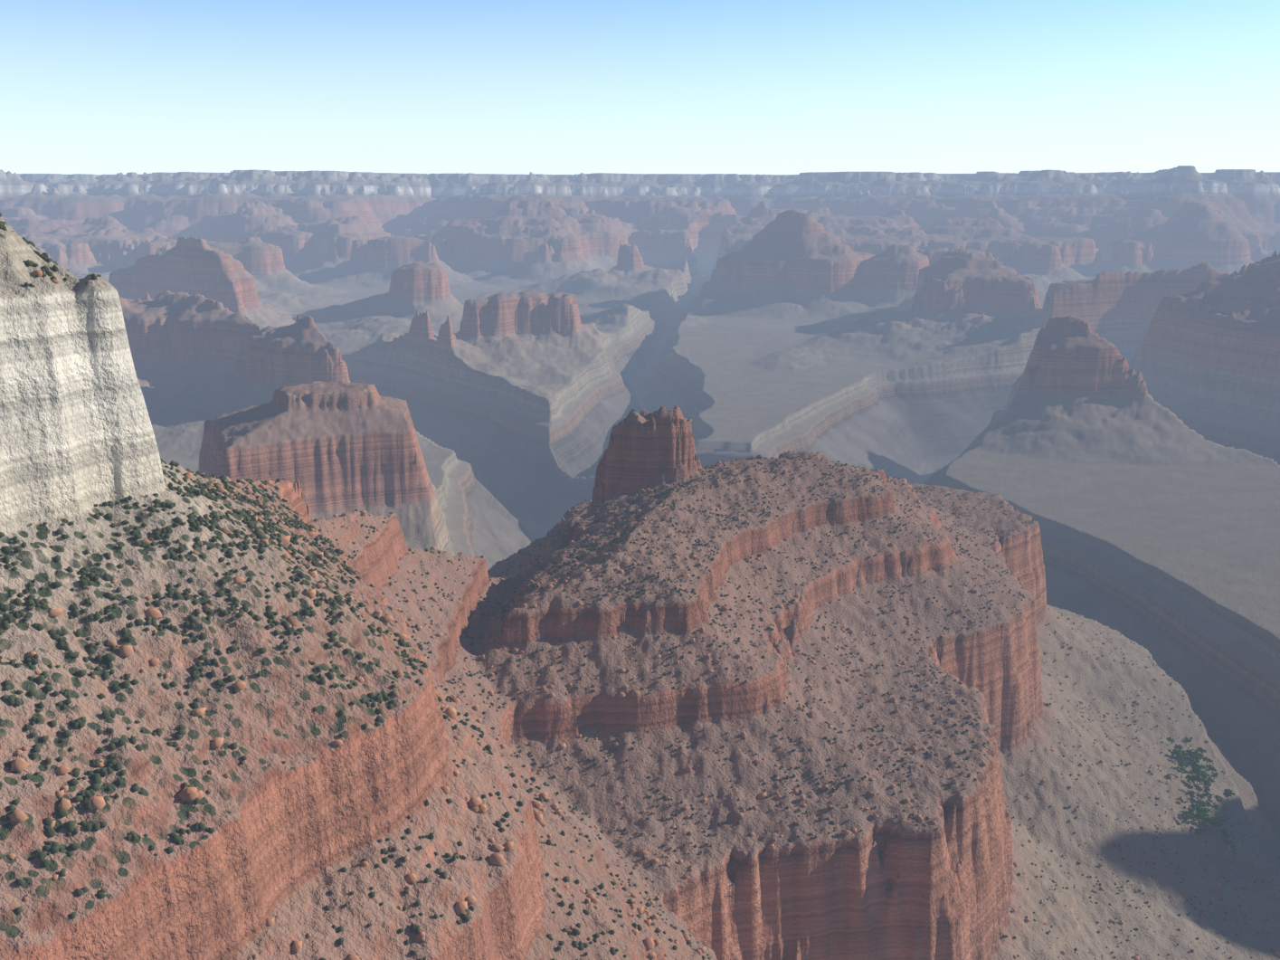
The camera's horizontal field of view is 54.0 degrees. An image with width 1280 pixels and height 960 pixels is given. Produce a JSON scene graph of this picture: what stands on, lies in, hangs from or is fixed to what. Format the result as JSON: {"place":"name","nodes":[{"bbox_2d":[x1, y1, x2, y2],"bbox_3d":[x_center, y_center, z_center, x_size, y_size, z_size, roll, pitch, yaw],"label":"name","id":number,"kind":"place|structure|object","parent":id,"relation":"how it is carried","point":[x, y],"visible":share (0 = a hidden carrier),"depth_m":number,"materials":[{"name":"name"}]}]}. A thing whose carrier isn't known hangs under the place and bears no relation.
{"place":"outdoors","nodes":[
{"label":"outdoors","id":0,"kind":"place"},
{"bbox_2d":[0,165,1279,959],"bbox_3d":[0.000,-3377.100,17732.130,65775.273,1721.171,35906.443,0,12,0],"label":"terrain","id":1,"kind":"structure","parent":0,"point":[1077,369],"depth_m":1664.69,"materials":[{"name":"brown stone"}]},
{"bbox_2d":[0,212,1279,959],"bbox_3d":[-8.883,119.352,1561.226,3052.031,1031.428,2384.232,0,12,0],"label":"shrubs","id":2,"kind":"object","parent":1,"relation":"on","point":[157,533],"visible":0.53,"depth_m":595.92,"materials":[{"name":"green plant"}]},
{"bbox_2d":[0,269,1279,959],"bbox_3d":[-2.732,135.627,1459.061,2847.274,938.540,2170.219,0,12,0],"label":"boulders","id":3,"kind":"object","parent":1,"relation":"on","point":[193,793],"visible":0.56,"depth_m":887.38,"materials":[{"name":"stone"}]},
{"bbox_2d":[0,0,1279,174],"label":"sky","id":4,"kind":"structure","parent":0,"point":[89,87],"materials":[{"name":"blue"}]},
{"bbox_2d":[1163,737,1235,847],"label":"tree crowns","id":5,"kind":"object","parent":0,"point":[1180,753],"visible":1,"depth_m":1763.53,"materials":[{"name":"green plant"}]}
]}

